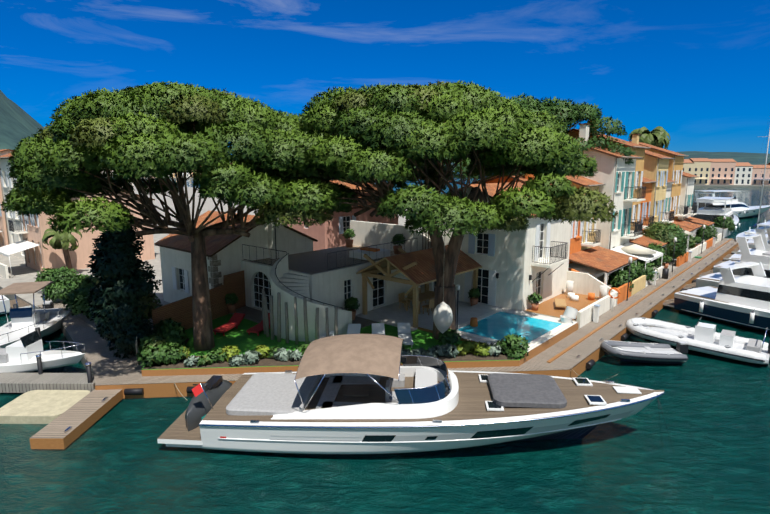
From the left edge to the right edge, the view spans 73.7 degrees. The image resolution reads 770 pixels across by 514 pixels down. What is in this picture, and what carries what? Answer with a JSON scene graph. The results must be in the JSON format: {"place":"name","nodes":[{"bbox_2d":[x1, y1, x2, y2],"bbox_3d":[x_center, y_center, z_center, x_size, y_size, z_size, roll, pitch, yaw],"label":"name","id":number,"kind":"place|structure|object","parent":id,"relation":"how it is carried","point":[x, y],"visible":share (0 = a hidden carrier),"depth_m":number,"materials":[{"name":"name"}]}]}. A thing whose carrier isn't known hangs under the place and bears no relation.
{"place":"outdoors","nodes":[
{"label":"outdoors","id":0,"kind":"place"},
{"bbox_2d":[0,149,154,278],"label":"row houses","id":1,"kind":"structure","parent":0,"point":[21,236],"depth_m":43.67,"materials":[{"name":"pink paint"}]},
{"bbox_2d":[283,180,397,250],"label":"pink house","id":2,"kind":"structure","parent":0,"point":[325,235],"depth_m":41.38,"materials":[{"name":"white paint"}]},
{"bbox_2d":[0,184,734,399],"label":"peninsula ground","id":3,"kind":"structure","parent":0,"point":[21,271],"depth_m":43.10,"materials":[{"name":"stone"}]},
{"bbox_2d":[42,228,81,271],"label":"palm","id":4,"kind":"object","parent":3,"relation":"on","point":[66,239],"depth_m":40.19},
{"bbox_2d":[84,169,161,358],"bbox_3d":[-11.604,0.182,22.622,2.971,8.915,3.122,9,13,40],"label":"cypress","id":5,"kind":"object","parent":3,"relation":"on","point":[124,290],"depth_m":22.10,"materials":[{"name":"green plant"}]},
{"bbox_2d":[0,81,357,350],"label":"pine","id":6,"kind":"object","parent":3,"relation":"on","point":[145,130],"depth_m":19.60,"materials":[{"name":"green plant"}]},
{"bbox_2d":[152,182,570,343],"bbox_3d":[-1.126,-0.571,30.969,27.192,7.570,15.360,0,10,0],"label":"villa","id":7,"kind":"object","parent":3,"relation":"on","point":[293,284],"visible":0.83,"depth_m":29.64,"materials":[{"name":"white paint"}]},
{"bbox_2d":[35,216,734,366],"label":"green shrubs","id":8,"kind":"object","parent":3,"relation":"on","point":[164,343],"visible":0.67,"depth_m":30.36,"materials":[{"name":"green plant"}]},
{"bbox_2d":[37,238,738,398],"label":"garden pool decks","id":9,"kind":"object","parent":3,"relation":"on","point":[554,342],"visible":0.62,"depth_m":25.52,"materials":[{"name":"white paint"}]},
{"bbox_2d":[140,319,490,361],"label":"shrubs","id":10,"kind":"object","parent":9,"relation":"on","point":[462,347],"visible":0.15,"depth_m":22.45,"materials":[{"name":"green plant"}]},
{"bbox_2d":[147,343,502,366],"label":"silver shrubs","id":11,"kind":"object","parent":9,"relation":"on","point":[284,354],"visible":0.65,"depth_m":22.04,"materials":[{"name":"plant"}]},
{"bbox_2d":[174,244,739,400],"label":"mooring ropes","id":12,"kind":"object","parent":9,"relation":"on","point":[569,366],"visible":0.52,"depth_m":32.90,"materials":[{"name":"white fabric"}]},
{"bbox_2d":[224,229,701,310],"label":"potted plants","id":13,"kind":"object","parent":9,"relation":"on","point":[351,303],"visible":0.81,"depth_m":29.91,"materials":[{"name":"plant"}]},
{"bbox_2d":[248,80,617,339],"bbox_3d":[0.535,-2.126,24.764,18.955,12.529,14.016,9,13,40],"label":"pine","id":14,"kind":"object","parent":3,"relation":"on","point":[398,122],"depth_m":19.86,"materials":[{"name":"green plant"}]},
{"bbox_2d":[405,154,476,192],"bbox_3d":[4.082,-4.850,40.790,13.321,13.070,9.763,0,10,-2],"label":"pine trunk","id":15,"kind":"object","parent":3,"relation":"on","point":[459,181],"visible":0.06,"depth_m":39.74,"materials":[{"name":"plant"}]},
{"bbox_2d":[409,152,544,179],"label":"building","id":16,"kind":"structure","parent":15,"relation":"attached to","point":[465,162],"depth_m":35.34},
{"bbox_2d":[227,216,736,358],"bbox_3d":[19.617,-0.199,36.830,57.860,7.900,20.964,-6,11,-29],"label":"outdoor furniture","id":17,"kind":"object","parent":3,"relation":"on","point":[442,316],"visible":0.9,"depth_m":29.29,"materials":[{"name":"white wicker"},{"name":"white fabric"}]},
{"bbox_2d":[560,113,602,147],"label":"pine","id":18,"kind":"object","parent":3,"relation":"on","point":[575,126],"visible":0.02,"depth_m":42.02,"materials":[{"name":"green plant"}]},
{"bbox_2d":[452,93,635,164],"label":"pine tree","id":19,"kind":"object","parent":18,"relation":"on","point":[572,113],"visible":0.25,"depth_m":40.26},
{"bbox_2d":[474,120,721,304],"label":"row houses","id":20,"kind":"structure","parent":3,"relation":"on","point":[649,185],"depth_m":40.34,"materials":[{"name":"white paint"}]},
{"bbox_2d":[628,126,669,148],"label":"palm","id":21,"kind":"object","parent":3,"relation":"on","point":[657,137],"visible":0.69,"depth_m":75.92,"materials":[{"name":"green plant"}]},
{"bbox_2d":[0,172,769,513],"bbox_3d":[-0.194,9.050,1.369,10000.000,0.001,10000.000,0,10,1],"label":"water","id":22,"kind":"structure","parent":0,"point":[116,458],"depth_m":15.90,"materials":[{"name":"teal liquid"}]},
{"bbox_2d":[0,295,30,315],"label":"cruiser","id":23,"kind":"object","parent":22,"relation":"on","point":[8,303],"visible":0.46,"depth_m":31.94,"materials":[{"name":"white plastic"}]},
{"bbox_2d":[0,281,70,347],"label":"motorboat","id":24,"kind":"object","parent":22,"relation":"on","point":[48,318],"visible":0.88,"depth_m":26.71,"materials":[{"name":"white plastic"}]},
{"bbox_2d":[0,330,85,372],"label":"motorboat","id":25,"kind":"object","parent":22,"relation":"on","point":[19,356],"visible":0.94,"depth_m":22.19,"materials":[{"name":"white plastic"}]},
{"bbox_2d":[0,304,195,448],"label":"docks and boards","id":26,"kind":"object","parent":22,"relation":"on","point":[68,408],"visible":0.9,"depth_m":19.46,"materials":[{"name":"brown wood"}]},
{"bbox_2d":[157,334,674,454],"bbox_3d":[1.124,4.745,17.678,16.679,3.814,4.484,1,10,4],"label":"motor yacht","id":27,"kind":"object","parent":22,"relation":"on","point":[354,394],"visible":1,"depth_m":16.43,"materials":[{"name":"white plastic"}]},
{"bbox_2d":[141,158,769,186],"bbox_3d":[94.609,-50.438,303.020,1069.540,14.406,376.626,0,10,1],"label":"shore buildings","id":28,"kind":"structure","parent":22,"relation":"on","point":[720,172],"depth_m":243.30,"materials":[{"name":"paint"}]},
{"bbox_2d":[600,340,688,363],"bbox_3d":[12.312,4.662,24.466,4.077,1.220,1.813,0,10,-1],"label":"grey dinghy","id":29,"kind":"object","parent":22,"relation":"on","point":[647,352],"visible":0.98,"depth_m":24.24,"materials":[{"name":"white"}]},
{"bbox_2d":[626,317,769,365],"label":"rib","id":30,"kind":"object","parent":22,"relation":"on","point":[703,337],"visible":1,"depth_m":25.46,"materials":[{"name":"white"}]},
{"bbox_2d":[691,197,739,238],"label":"yacht","id":31,"kind":"object","parent":22,"relation":"on","point":[710,213],"visible":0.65,"depth_m":68.33,"materials":[{"name":"white plastic"}]},
{"bbox_2d":[663,262,769,332],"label":"motor yacht","id":32,"kind":"object","parent":22,"relation":"on","point":[743,300],"visible":0.96,"depth_m":29.98,"materials":[{"name":"white plastic"}]},
{"bbox_2d":[684,228,769,288],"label":"white yacht","id":33,"kind":"object","parent":22,"relation":"on","point":[760,253],"visible":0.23,"depth_m":35.05,"materials":[{"name":"white plastic"}]},
{"bbox_2d":[691,190,769,218],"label":"yacht","id":34,"kind":"object","parent":22,"relation":"on","point":[742,210],"visible":0.54,"depth_m":89.78,"materials":[{"name":"white plastic"}]},
{"bbox_2d":[699,220,769,276],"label":"white yacht","id":35,"kind":"object","parent":22,"relation":"on","point":[760,230],"visible":0.15,"depth_m":39.92,"materials":[{"name":"white plastic"}]},
{"bbox_2d":[713,234,768,266],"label":"white yacht","id":36,"kind":"object","parent":22,"relation":"on","point":[735,257],"visible":0.08,"depth_m":45.32,"materials":[{"name":"white plastic"}]},
{"bbox_2d":[732,239,755,252],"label":"white yacht","id":37,"kind":"object","parent":22,"relation":"on","point":[750,242],"visible":0.1,"depth_m":53.39,"materials":[{"name":"white plastic"}]},
{"bbox_2d":[723,231,766,259],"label":"white yacht","id":38,"kind":"object","parent":22,"relation":"on","point":[739,251],"visible":0.06,"depth_m":49.66,"materials":[{"name":"white plastic"}]},
{"bbox_2d":[736,116,769,241],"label":"sailboat","id":39,"kind":"object","parent":22,"relation":"on","point":[743,233],"visible":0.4,"depth_m":61.58,"materials":[{"name":"white"}]},
{"bbox_2d":[0,90,769,171],"bbox_3d":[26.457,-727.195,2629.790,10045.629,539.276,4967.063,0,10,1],"label":"hills","id":40,"kind":"structure","parent":0,"point":[17,123],"depth_m":1304.68,"materials":[{"name":"green plant"}]},
{"bbox_2d":[0,0,769,154],"label":"sky","id":41,"kind":"structure","parent":0,"point":[698,71],"materials":[{"name":"blue"}]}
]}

